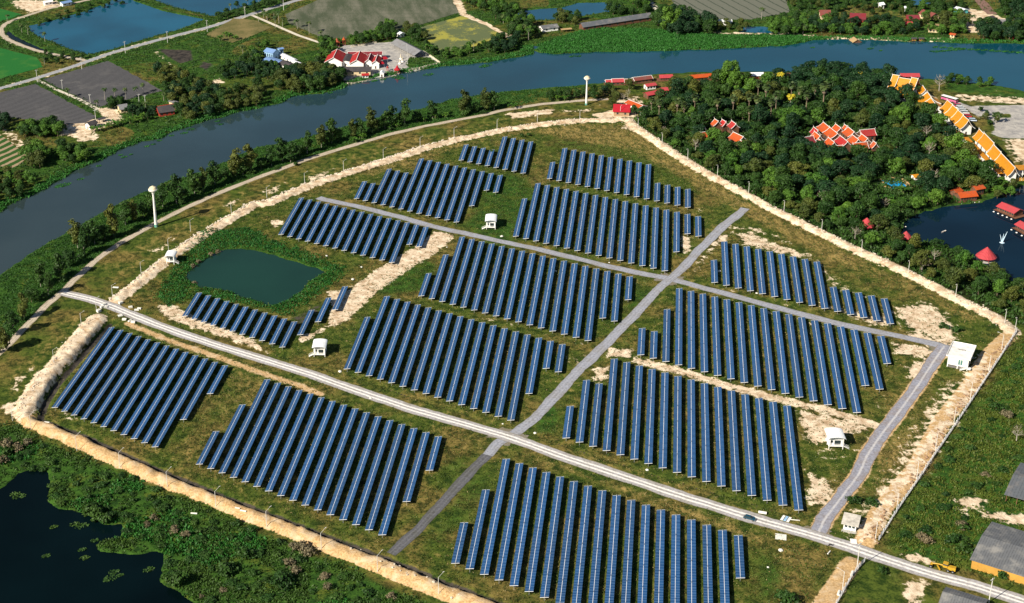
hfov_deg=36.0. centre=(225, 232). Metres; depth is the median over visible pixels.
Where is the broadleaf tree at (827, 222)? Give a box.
[819,219,833,230]
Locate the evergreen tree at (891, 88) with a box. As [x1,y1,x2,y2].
[880,86,900,97]
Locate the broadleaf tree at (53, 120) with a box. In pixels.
[49,118,59,129]
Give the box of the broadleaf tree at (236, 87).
[232,82,242,93]
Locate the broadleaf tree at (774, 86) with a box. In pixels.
[766,80,787,92]
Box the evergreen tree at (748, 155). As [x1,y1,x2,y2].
[740,150,754,167]
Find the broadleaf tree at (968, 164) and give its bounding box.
[959,158,977,176]
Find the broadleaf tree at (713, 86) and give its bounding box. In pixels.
[700,83,717,93]
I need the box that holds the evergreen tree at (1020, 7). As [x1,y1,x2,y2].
[1014,3,1023,12]
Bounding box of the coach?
[941,94,958,102]
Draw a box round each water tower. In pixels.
[148,186,157,227]
[584,76,589,104]
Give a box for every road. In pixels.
[0,0,299,88]
[60,290,1023,602]
[316,196,949,346]
[387,453,491,555]
[483,207,748,455]
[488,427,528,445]
[654,272,683,284]
[811,344,949,533]
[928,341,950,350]
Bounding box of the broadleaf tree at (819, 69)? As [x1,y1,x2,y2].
[811,64,825,78]
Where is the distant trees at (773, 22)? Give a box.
[0,0,1023,218]
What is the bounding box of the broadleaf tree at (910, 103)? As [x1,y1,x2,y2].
[900,99,919,115]
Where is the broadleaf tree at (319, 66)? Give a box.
[313,63,323,71]
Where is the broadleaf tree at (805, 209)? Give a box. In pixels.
[793,204,812,217]
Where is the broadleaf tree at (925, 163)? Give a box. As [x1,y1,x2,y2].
[917,158,934,171]
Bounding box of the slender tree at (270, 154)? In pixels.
[265,145,276,165]
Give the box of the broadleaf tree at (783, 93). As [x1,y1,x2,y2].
[772,90,787,99]
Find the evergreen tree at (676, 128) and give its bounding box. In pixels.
[670,125,684,132]
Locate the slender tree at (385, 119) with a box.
[381,110,389,126]
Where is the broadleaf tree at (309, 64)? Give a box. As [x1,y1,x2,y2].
[305,61,315,74]
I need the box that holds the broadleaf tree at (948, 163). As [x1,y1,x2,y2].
[940,160,958,168]
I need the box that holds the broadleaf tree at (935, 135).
[932,133,947,142]
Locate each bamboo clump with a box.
[660,6,681,28]
[719,60,739,82]
[727,71,743,88]
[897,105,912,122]
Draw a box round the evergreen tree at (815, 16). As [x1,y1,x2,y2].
[809,13,820,19]
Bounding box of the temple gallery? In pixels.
[347,51,382,56]
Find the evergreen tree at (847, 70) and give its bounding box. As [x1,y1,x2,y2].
[838,67,853,76]
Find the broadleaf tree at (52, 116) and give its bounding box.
[47,115,57,120]
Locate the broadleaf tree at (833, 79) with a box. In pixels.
[823,73,843,89]
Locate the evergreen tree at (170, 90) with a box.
[166,89,177,95]
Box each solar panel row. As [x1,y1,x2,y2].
[52,326,113,410]
[61,329,122,412]
[71,332,132,417]
[81,336,141,418]
[90,339,150,422]
[100,342,160,426]
[110,345,169,430]
[120,349,178,434]
[131,352,188,440]
[141,355,198,443]
[152,358,208,449]
[180,362,217,421]
[182,293,201,315]
[192,295,210,320]
[196,431,218,465]
[201,298,219,321]
[207,365,227,396]
[207,404,245,468]
[210,301,229,327]
[219,379,270,475]
[220,304,238,327]
[229,306,247,333]
[230,383,280,478]
[239,310,257,336]
[242,386,291,484]
[249,312,267,337]
[253,389,302,486]
[259,315,277,340]
[265,393,313,490]
[269,318,287,343]
[277,397,324,495]
[278,197,303,234]
[279,321,297,349]
[287,199,312,236]
[289,400,335,500]
[296,201,320,238]
[297,309,313,336]
[302,404,346,507]
[305,203,329,242]
[314,205,337,243]
[314,408,358,509]
[315,297,331,321]
[323,207,346,245]
[326,412,369,517]
[332,210,354,247]
[332,286,347,309]
[339,416,381,519]
[341,212,363,250]
[344,316,369,368]
[351,214,372,254]
[352,420,393,524]
[354,181,366,200]
[355,296,389,372]
[360,216,381,255]
[363,183,375,200]
[365,424,404,529]
[366,299,399,375]
[370,218,391,259]
[371,169,391,202]
[377,301,409,379]
[378,428,417,537]
[379,220,400,259]
[380,170,399,204]
[388,304,420,385]
[389,172,408,206]
[389,222,409,262]
[398,158,423,208]
[399,307,431,386]
[403,432,429,504]
[406,224,419,246]
[407,160,431,210]
[411,310,441,392]
[416,161,440,213]
[416,227,428,246]
[418,273,431,298]
[422,313,452,393]
[425,164,449,215]
[426,436,441,472]
[429,254,448,298]
[434,316,463,397]
[435,166,457,219]
[439,237,464,301]
[444,167,466,219]
[446,319,474,403]
[450,239,474,304]
[451,522,467,566]
[454,169,475,224]
[458,322,485,407]
[459,144,468,159]
[460,241,484,309]
[465,489,489,568]
[467,146,476,161]
[469,171,484,205]
[470,325,496,410]
[471,243,494,309]
[476,148,485,165]
[480,459,509,576]
[482,246,504,312]
[482,328,507,412]
[484,173,493,192]
[485,149,494,165]
[493,136,507,167]
[493,175,502,194]
[493,248,514,315]
[495,331,518,416]
[495,462,522,579]
[502,138,515,169]
[504,251,524,318]
[507,334,530,420]
[510,467,536,585]
[511,140,524,171]
[513,198,526,236]
[515,253,535,324]
[520,141,532,173]
[523,183,540,238]
[525,338,541,393]
[525,471,549,591]
[526,256,545,327]
[533,184,549,240]
[538,258,556,327]
[540,476,563,600]
[543,187,559,243]
[543,340,553,368]
[547,162,554,180]
[549,261,566,333]
[554,188,568,247]
[555,343,565,371]
[556,148,567,180]
[556,481,577,602]
[561,263,577,334]
[562,406,573,437]
[564,191,578,247]
[566,150,575,182]
[572,486,591,602]
[573,265,588,337]
[574,193,588,250]
[575,151,585,184]
[576,379,589,444]
[585,153,594,186]
[585,195,597,252]
[585,268,599,340]
[588,490,605,602]
[589,383,602,446]
[594,155,603,188]
[596,196,607,257]
[599,270,610,320]
[603,358,617,453]
[604,157,612,190]
[605,495,620,602]
[606,198,617,258]
[611,273,621,320]
[614,159,622,194]
[616,362,629,455]
[617,201,627,260]
[621,500,634,602]
[624,160,631,196]
[625,276,632,299]
[628,203,637,262]
[630,365,642,458]
[634,162,641,198]
[637,328,645,357]
[637,505,649,602]
[639,205,648,265]
[644,164,650,200]
[644,369,655,464]
[650,207,658,269]
[650,331,657,358]
[654,182,659,200]
[654,510,664,602]
[659,372,668,470]
[662,209,668,273]
[662,309,669,364]
[664,184,669,202]
[671,515,679,602]
[673,212,679,251]
[673,376,681,472]
[675,187,679,205]
[675,288,682,367]
[684,213,690,235]
[685,189,690,207]
[687,379,695,479]
[687,519,695,602]
[688,291,694,369]
[695,216,700,236]
[699,294,707,372]
[701,382,710,482]
[702,525,712,602]
[711,260,717,284]
[711,296,720,377]
[714,387,725,486]
[718,529,729,602]
[721,241,729,286]
[723,299,734,381]
[728,390,740,492]
[732,243,741,287]
[734,534,744,578]
[736,302,747,382]
[741,394,755,498]
[744,246,753,290]
[748,305,761,388]
[755,249,765,294]
[755,398,771,500]
[760,307,774,391]
[766,251,777,298]
[769,402,786,508]
[773,311,788,393]
[778,254,789,299]
[783,405,802,513]
[785,314,802,397]
[790,256,802,303]
[798,316,816,402]
[801,259,815,305]
[811,319,831,407]
[813,261,827,310]
[824,322,845,408]
[830,287,840,313]
[837,325,860,415]
[842,290,853,316]
[850,329,868,385]
[855,292,866,320]
[864,332,883,391]
[868,295,880,323]
[877,336,890,363]
[881,298,893,323]
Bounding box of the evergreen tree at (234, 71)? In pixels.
[229,68,240,76]
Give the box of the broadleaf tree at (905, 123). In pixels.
[901,120,910,128]
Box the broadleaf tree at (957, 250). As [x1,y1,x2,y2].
[950,245,963,254]
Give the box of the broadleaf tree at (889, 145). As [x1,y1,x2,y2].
[879,143,893,151]
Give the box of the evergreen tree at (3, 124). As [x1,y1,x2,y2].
[0,121,8,129]
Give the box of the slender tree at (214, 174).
[206,160,222,182]
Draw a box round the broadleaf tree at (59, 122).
[53,121,67,133]
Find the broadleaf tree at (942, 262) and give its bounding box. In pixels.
[933,257,950,270]
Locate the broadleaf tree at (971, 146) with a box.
[961,142,980,155]
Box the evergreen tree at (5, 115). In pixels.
[1,111,10,122]
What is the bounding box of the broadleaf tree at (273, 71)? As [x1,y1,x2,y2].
[270,66,280,76]
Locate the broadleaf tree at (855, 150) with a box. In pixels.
[850,144,868,156]
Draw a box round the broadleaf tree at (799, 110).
[786,105,806,118]
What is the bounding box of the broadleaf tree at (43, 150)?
[36,144,50,156]
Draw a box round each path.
[41,81,98,109]
[251,15,317,42]
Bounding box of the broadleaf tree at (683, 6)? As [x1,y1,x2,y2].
[675,4,692,9]
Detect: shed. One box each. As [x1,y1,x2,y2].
[43,0,52,5]
[60,0,71,5]
[262,57,281,64]
[279,53,296,61]
[344,66,371,74]
[578,12,650,30]
[927,23,938,32]
[939,587,987,602]
[953,6,967,12]
[970,522,1023,584]
[1004,463,1023,504]
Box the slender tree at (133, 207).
[126,199,137,219]
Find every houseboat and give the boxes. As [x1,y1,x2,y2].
[604,78,626,85]
[632,75,654,83]
[656,74,672,81]
[689,73,711,79]
[749,72,763,78]
[899,73,921,79]
[949,187,963,196]
[952,190,980,202]
[970,184,985,194]
[993,202,1023,219]
[1011,220,1023,235]
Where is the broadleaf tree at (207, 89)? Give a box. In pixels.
[202,86,212,93]
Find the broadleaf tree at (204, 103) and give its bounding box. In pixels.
[201,101,210,111]
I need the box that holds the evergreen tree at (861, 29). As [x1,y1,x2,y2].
[858,27,867,34]
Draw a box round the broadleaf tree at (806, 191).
[800,184,816,198]
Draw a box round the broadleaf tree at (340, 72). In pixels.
[334,67,346,79]
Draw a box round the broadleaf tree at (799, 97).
[793,89,809,102]
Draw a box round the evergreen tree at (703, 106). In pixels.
[697,103,708,111]
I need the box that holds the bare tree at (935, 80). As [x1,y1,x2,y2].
[934,74,945,90]
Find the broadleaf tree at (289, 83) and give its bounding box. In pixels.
[284,78,293,88]
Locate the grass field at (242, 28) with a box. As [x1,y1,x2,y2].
[207,18,270,42]
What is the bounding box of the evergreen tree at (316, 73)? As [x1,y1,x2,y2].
[312,71,323,77]
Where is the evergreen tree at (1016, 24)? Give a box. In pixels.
[1012,22,1022,29]
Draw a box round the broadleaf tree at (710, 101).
[704,97,720,108]
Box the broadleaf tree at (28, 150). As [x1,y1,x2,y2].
[21,148,34,159]
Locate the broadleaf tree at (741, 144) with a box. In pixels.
[734,140,752,154]
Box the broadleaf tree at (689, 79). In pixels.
[683,76,694,86]
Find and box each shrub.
[0,437,13,447]
[0,446,13,455]
[0,454,9,464]
[12,441,22,451]
[14,453,22,460]
[21,449,33,455]
[22,437,32,445]
[26,464,38,470]
[40,443,47,448]
[41,291,48,298]
[44,457,54,464]
[46,483,55,487]
[49,492,62,499]
[51,466,58,472]
[56,498,65,506]
[57,276,66,281]
[57,486,65,491]
[72,480,79,485]
[77,251,85,257]
[81,486,93,493]
[81,503,94,513]
[88,504,102,522]
[93,480,107,487]
[97,512,111,523]
[99,471,109,479]
[102,492,111,500]
[109,510,116,517]
[114,486,123,493]
[118,471,124,477]
[118,511,132,522]
[121,528,134,536]
[124,518,133,523]
[126,475,136,481]
[134,533,146,540]
[145,494,152,500]
[150,485,161,491]
[150,512,159,520]
[150,525,167,534]
[152,499,160,505]
[153,532,166,541]
[155,541,165,547]
[156,503,168,511]
[163,558,178,568]
[163,570,188,586]
[169,524,178,533]
[170,518,184,525]
[171,509,181,515]
[177,197,185,204]
[179,530,190,537]
[184,555,197,564]
[190,565,202,572]
[194,535,206,544]
[195,187,203,193]
[195,526,206,532]
[199,550,209,558]
[204,595,216,602]
[207,526,218,532]
[207,565,214,570]
[209,519,217,524]
[217,561,238,577]
[217,568,232,577]
[223,578,237,586]
[231,518,241,526]
[234,582,247,590]
[235,545,255,559]
[241,524,258,532]
[243,536,251,541]
[245,168,255,173]
[246,568,259,576]
[248,582,261,589]
[251,547,263,558]
[260,593,273,601]
[262,577,270,582]
[270,570,294,591]
[271,551,280,556]
[276,538,285,545]
[277,567,291,574]
[283,557,296,567]
[288,540,298,551]
[289,565,301,574]
[295,555,306,563]
[297,540,309,553]
[303,545,317,556]
[308,587,317,594]
[314,565,321,571]
[317,571,330,579]
[323,139,331,144]
[323,582,332,589]
[328,592,344,600]
[336,572,348,579]
[346,583,353,590]
[351,595,360,602]
[361,587,376,597]
[366,128,373,133]
[385,591,398,598]
[459,109,468,115]
[774,589,789,599]
[779,591,800,602]
[845,495,862,504]
[864,496,880,507]
[877,564,888,573]
[898,530,914,539]
[915,531,927,542]
[916,504,925,510]
[916,524,932,534]
[918,480,929,486]
[920,536,935,545]
[933,462,941,468]
[936,503,951,511]
[938,322,949,328]
[941,491,949,496]
[942,446,952,451]
[942,455,955,463]
[944,532,959,542]
[949,433,963,438]
[950,326,961,332]
[953,522,969,529]
[955,520,967,530]
[955,541,974,554]
[958,534,968,541]
[963,444,975,449]
[963,489,973,494]
[969,481,983,488]
[981,471,991,477]
[985,397,992,402]
[988,402,1002,410]
[992,481,1001,486]
[997,465,1009,472]
[998,571,1008,579]
[999,409,1012,417]
[1001,404,1010,410]
[1011,362,1021,369]
[1012,454,1023,461]
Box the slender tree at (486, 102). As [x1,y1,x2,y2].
[479,87,490,109]
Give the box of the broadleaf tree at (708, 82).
[702,81,719,85]
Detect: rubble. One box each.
[17,314,94,408]
[108,136,458,299]
[350,547,459,598]
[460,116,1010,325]
[863,337,1014,543]
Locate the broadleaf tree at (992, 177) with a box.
[977,168,997,187]
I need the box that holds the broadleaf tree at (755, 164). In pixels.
[743,157,764,171]
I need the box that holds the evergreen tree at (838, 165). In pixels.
[830,160,852,173]
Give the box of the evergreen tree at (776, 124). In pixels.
[769,121,782,129]
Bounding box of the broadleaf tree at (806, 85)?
[788,80,811,93]
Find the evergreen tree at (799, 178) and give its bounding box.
[789,173,804,186]
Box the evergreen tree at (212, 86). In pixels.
[210,83,220,92]
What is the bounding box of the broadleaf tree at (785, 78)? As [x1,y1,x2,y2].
[773,74,789,83]
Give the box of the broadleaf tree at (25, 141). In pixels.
[22,139,31,145]
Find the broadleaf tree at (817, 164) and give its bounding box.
[810,160,831,171]
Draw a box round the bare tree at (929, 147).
[925,143,935,153]
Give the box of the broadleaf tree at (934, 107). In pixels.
[919,102,939,114]
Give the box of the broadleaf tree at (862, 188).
[850,181,873,199]
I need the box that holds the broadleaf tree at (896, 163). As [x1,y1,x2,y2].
[887,157,906,174]
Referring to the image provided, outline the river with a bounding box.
[0,39,1023,274]
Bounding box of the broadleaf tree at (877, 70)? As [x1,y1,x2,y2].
[870,68,881,72]
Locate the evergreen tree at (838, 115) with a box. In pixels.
[831,110,845,121]
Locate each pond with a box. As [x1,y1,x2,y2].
[29,0,202,53]
[156,0,259,15]
[185,249,323,305]
[518,2,609,19]
[901,185,1023,280]
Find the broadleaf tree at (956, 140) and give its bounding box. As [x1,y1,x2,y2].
[944,132,969,154]
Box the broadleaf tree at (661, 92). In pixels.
[655,89,667,97]
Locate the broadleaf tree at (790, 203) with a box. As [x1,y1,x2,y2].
[782,200,797,207]
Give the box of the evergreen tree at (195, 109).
[192,106,200,115]
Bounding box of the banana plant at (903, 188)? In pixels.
[897,185,908,193]
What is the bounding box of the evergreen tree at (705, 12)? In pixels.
[696,10,712,18]
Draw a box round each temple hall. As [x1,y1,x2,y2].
[325,49,346,66]
[349,51,366,66]
[365,53,373,65]
[371,54,381,68]
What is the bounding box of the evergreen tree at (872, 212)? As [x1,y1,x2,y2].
[867,209,882,218]
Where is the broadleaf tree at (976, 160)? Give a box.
[968,158,980,173]
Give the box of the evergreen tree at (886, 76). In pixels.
[876,72,894,85]
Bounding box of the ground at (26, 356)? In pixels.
[0,0,1023,602]
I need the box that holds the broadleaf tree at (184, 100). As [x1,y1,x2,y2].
[179,97,192,106]
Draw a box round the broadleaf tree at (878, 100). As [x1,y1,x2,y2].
[874,97,884,103]
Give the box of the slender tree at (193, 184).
[186,168,201,194]
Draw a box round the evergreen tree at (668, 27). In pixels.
[666,22,674,31]
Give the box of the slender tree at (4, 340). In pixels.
[0,327,11,351]
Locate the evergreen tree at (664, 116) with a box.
[659,110,671,125]
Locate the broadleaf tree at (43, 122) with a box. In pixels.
[38,120,50,130]
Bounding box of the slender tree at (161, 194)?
[156,183,167,205]
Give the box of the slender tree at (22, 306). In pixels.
[17,292,28,317]
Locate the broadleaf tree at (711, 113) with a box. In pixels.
[703,107,722,122]
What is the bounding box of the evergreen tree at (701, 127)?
[692,124,704,133]
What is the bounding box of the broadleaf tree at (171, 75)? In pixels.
[166,71,177,82]
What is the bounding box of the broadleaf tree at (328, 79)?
[325,77,336,85]
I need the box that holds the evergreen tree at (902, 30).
[898,27,905,33]
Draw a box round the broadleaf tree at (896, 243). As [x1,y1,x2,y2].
[890,238,905,249]
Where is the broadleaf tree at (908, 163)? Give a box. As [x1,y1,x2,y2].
[902,156,914,166]
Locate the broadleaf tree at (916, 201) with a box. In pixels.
[907,195,925,209]
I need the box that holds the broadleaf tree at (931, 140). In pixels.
[920,136,940,148]
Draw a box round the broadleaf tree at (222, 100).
[219,96,225,105]
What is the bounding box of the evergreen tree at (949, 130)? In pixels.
[942,125,959,136]
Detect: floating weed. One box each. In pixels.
[12,493,25,498]
[75,522,89,528]
[103,574,116,581]
[107,569,119,574]
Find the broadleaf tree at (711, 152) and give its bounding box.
[704,149,720,156]
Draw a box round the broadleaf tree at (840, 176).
[833,175,849,183]
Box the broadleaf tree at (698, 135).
[686,132,705,145]
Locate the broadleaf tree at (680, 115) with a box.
[672,111,689,124]
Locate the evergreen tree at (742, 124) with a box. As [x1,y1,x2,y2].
[737,121,751,131]
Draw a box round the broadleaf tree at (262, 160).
[255,157,267,166]
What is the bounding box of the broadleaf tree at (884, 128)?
[876,124,891,136]
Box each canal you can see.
[6,31,43,50]
[740,26,772,32]
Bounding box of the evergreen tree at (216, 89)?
[212,86,219,94]
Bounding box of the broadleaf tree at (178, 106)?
[175,102,184,114]
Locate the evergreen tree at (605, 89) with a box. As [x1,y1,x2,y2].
[599,85,608,92]
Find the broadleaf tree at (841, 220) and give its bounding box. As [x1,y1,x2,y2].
[835,216,849,225]
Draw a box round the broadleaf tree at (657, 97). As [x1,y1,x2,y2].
[653,95,660,103]
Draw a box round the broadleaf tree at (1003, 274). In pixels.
[989,269,1010,282]
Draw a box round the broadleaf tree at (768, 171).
[763,166,779,176]
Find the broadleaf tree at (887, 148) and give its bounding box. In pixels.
[875,146,891,154]
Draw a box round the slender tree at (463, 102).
[458,89,469,114]
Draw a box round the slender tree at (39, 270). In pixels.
[34,261,45,285]
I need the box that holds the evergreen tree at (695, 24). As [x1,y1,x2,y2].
[690,21,699,32]
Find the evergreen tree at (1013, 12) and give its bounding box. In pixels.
[1009,9,1017,18]
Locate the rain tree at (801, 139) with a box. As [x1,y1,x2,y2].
[789,135,814,145]
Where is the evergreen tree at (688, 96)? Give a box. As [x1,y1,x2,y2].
[679,92,696,104]
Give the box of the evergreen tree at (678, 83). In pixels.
[670,78,687,91]
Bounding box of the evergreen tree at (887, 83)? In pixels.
[881,79,896,87]
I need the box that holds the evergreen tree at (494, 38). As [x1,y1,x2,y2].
[489,36,499,42]
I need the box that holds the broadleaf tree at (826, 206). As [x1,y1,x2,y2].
[818,201,833,213]
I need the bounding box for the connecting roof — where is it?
[342,53,351,65]
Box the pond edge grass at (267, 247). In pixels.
[153,226,347,314]
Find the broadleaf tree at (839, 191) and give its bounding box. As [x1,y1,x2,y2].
[830,185,852,205]
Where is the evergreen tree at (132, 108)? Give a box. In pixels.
[128,104,136,113]
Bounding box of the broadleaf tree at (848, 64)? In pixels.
[843,61,853,67]
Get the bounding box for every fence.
[836,557,865,602]
[879,329,1016,539]
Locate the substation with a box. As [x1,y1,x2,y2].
[946,341,976,370]
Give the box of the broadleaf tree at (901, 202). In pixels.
[895,199,909,209]
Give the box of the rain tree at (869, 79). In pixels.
[853,73,882,84]
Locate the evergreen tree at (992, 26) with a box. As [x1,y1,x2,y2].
[987,24,996,34]
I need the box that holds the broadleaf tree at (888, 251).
[880,245,895,256]
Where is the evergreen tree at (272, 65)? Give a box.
[269,63,275,68]
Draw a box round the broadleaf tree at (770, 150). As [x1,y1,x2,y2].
[765,146,775,154]
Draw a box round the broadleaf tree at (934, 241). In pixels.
[929,238,944,246]
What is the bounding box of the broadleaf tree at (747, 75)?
[741,72,751,87]
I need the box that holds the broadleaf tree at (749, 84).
[742,78,757,90]
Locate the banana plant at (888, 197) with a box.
[881,193,893,200]
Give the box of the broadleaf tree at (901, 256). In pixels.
[896,251,909,262]
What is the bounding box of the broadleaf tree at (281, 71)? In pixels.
[269,68,289,82]
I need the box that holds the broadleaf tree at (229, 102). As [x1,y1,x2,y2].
[221,99,235,108]
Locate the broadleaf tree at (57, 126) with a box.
[50,123,62,135]
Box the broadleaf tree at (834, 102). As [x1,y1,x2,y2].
[825,98,840,109]
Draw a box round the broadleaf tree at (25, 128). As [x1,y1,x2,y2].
[16,123,31,136]
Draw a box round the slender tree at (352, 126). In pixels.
[348,119,356,136]
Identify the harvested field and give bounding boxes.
[285,0,458,38]
[421,16,496,52]
[672,0,789,19]
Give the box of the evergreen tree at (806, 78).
[801,75,809,80]
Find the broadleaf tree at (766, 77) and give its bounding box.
[761,72,775,83]
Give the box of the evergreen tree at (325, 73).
[321,71,333,79]
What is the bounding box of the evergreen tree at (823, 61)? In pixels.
[817,58,828,66]
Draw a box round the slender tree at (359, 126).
[355,117,365,133]
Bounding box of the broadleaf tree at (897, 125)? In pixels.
[893,123,904,127]
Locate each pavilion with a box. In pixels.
[391,39,426,57]
[859,218,874,230]
[901,231,910,240]
[976,247,996,263]
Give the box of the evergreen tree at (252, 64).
[247,62,256,71]
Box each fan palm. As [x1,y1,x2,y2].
[649,96,654,109]
[656,99,662,111]
[674,97,681,110]
[680,101,687,110]
[691,93,698,106]
[714,98,721,108]
[729,94,737,108]
[746,93,752,103]
[746,105,753,120]
[753,95,762,105]
[755,80,762,94]
[762,84,770,96]
[767,98,775,115]
[773,91,780,108]
[788,81,795,93]
[797,86,803,103]
[803,90,811,107]
[812,83,818,98]
[819,81,830,101]
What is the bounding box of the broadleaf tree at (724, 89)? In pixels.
[716,83,730,97]
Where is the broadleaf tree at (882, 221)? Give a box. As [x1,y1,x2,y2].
[867,214,889,230]
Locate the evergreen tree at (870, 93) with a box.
[861,87,879,95]
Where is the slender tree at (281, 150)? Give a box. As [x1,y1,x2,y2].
[274,137,286,160]
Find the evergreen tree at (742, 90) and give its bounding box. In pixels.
[732,88,747,93]
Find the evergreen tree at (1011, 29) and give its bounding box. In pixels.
[1002,25,1017,38]
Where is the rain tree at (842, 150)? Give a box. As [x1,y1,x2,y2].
[821,144,849,155]
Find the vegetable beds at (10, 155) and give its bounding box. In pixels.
[0,134,25,168]
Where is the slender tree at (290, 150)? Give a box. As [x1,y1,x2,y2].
[285,142,296,161]
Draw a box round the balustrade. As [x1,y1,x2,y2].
[351,41,376,46]
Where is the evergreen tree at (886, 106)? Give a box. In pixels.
[878,102,889,114]
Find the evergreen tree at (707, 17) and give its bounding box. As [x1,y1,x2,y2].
[702,15,714,25]
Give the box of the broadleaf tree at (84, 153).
[76,148,92,160]
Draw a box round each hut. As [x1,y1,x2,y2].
[164,250,178,263]
[309,338,327,356]
[482,214,496,229]
[539,24,558,31]
[613,104,630,115]
[824,427,849,448]
[849,37,860,42]
[911,174,920,180]
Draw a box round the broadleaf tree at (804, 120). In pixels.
[796,115,814,126]
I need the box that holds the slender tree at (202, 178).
[198,167,208,186]
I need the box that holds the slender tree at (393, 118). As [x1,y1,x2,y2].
[385,105,398,125]
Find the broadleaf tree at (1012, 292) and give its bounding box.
[1001,285,1021,301]
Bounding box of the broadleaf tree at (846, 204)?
[839,201,853,215]
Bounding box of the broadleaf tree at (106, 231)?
[97,224,110,237]
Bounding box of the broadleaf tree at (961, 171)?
[951,166,969,184]
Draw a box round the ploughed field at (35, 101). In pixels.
[0,84,94,123]
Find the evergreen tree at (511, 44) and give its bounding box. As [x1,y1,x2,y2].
[508,41,515,50]
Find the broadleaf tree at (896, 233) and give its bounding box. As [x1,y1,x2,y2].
[886,226,904,240]
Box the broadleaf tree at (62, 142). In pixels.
[57,138,66,145]
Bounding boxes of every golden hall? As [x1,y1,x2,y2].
[887,74,921,101]
[917,84,928,96]
[917,90,941,113]
[939,100,973,134]
[972,129,1019,180]
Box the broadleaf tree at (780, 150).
[775,147,793,157]
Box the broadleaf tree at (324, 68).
[320,65,327,72]
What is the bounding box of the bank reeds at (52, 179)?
[0,34,1023,210]
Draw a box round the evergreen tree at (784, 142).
[778,137,793,152]
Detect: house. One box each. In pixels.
[85,120,97,129]
[263,48,279,57]
[278,60,293,67]
[710,118,721,129]
[720,119,727,131]
[727,120,739,133]
[727,132,745,146]
[805,135,815,147]
[809,126,819,134]
[810,131,823,140]
[816,122,833,136]
[818,10,830,19]
[823,125,843,139]
[824,137,836,145]
[832,123,842,135]
[833,135,851,151]
[841,512,860,533]
[842,127,858,138]
[846,134,860,143]
[850,13,865,21]
[852,140,869,151]
[857,127,876,141]
[858,132,871,144]
[869,141,878,150]
[878,2,884,8]
[905,15,919,20]
[918,9,938,20]
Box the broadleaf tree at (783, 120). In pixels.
[777,117,786,126]
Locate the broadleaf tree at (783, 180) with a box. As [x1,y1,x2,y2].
[774,174,794,191]
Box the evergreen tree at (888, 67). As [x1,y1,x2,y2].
[880,63,897,74]
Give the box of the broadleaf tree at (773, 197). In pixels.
[767,190,783,203]
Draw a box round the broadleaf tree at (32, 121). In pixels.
[25,118,36,125]
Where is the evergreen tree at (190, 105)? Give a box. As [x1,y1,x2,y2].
[186,102,198,109]
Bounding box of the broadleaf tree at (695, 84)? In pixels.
[688,78,702,92]
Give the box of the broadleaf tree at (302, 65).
[297,62,307,73]
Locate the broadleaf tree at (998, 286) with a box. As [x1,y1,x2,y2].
[992,279,1006,294]
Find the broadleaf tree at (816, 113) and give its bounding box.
[810,107,826,122]
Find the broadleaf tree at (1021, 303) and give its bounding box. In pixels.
[1015,298,1023,309]
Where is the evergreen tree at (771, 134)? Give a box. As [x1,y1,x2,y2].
[762,129,779,140]
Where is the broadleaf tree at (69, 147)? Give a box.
[65,143,74,153]
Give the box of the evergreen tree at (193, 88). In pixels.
[187,86,200,93]
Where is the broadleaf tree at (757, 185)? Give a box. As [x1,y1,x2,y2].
[748,180,762,193]
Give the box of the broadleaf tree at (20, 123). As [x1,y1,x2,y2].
[16,121,25,130]
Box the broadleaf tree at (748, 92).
[743,91,754,103]
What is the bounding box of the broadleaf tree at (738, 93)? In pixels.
[730,89,747,106]
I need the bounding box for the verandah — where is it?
[964,137,1003,176]
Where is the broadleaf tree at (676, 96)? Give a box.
[669,95,684,105]
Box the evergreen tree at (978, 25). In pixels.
[975,20,985,35]
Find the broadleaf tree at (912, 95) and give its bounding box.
[903,91,923,102]
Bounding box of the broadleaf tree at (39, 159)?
[33,155,44,165]
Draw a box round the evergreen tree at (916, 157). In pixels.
[910,152,926,165]
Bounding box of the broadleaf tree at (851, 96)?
[844,92,858,102]
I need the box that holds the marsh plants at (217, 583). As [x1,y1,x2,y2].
[0,420,425,602]
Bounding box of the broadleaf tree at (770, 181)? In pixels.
[763,175,779,189]
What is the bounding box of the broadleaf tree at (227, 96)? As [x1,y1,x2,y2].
[221,94,232,105]
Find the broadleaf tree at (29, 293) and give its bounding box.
[24,288,38,301]
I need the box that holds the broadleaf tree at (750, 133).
[745,129,758,140]
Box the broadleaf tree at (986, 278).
[980,275,991,285]
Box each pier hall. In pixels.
[643,90,656,98]
[644,82,656,89]
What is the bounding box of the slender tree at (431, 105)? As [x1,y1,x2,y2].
[427,100,437,118]
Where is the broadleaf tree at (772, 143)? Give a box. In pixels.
[763,138,778,149]
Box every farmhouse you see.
[117,103,127,112]
[156,104,174,116]
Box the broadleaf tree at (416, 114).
[411,111,421,121]
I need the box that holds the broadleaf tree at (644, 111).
[636,106,649,120]
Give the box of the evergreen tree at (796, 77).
[788,71,803,85]
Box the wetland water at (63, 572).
[0,470,192,602]
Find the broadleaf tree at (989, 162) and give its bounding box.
[976,159,998,174]
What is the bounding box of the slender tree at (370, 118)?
[365,106,378,128]
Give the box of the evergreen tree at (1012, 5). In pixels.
[1009,2,1016,10]
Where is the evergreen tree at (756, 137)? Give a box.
[749,133,764,143]
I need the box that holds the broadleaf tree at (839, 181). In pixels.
[832,177,847,190]
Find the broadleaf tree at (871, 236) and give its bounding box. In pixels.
[863,231,882,243]
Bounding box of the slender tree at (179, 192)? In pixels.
[166,173,184,202]
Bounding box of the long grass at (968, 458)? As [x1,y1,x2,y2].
[883,334,1023,584]

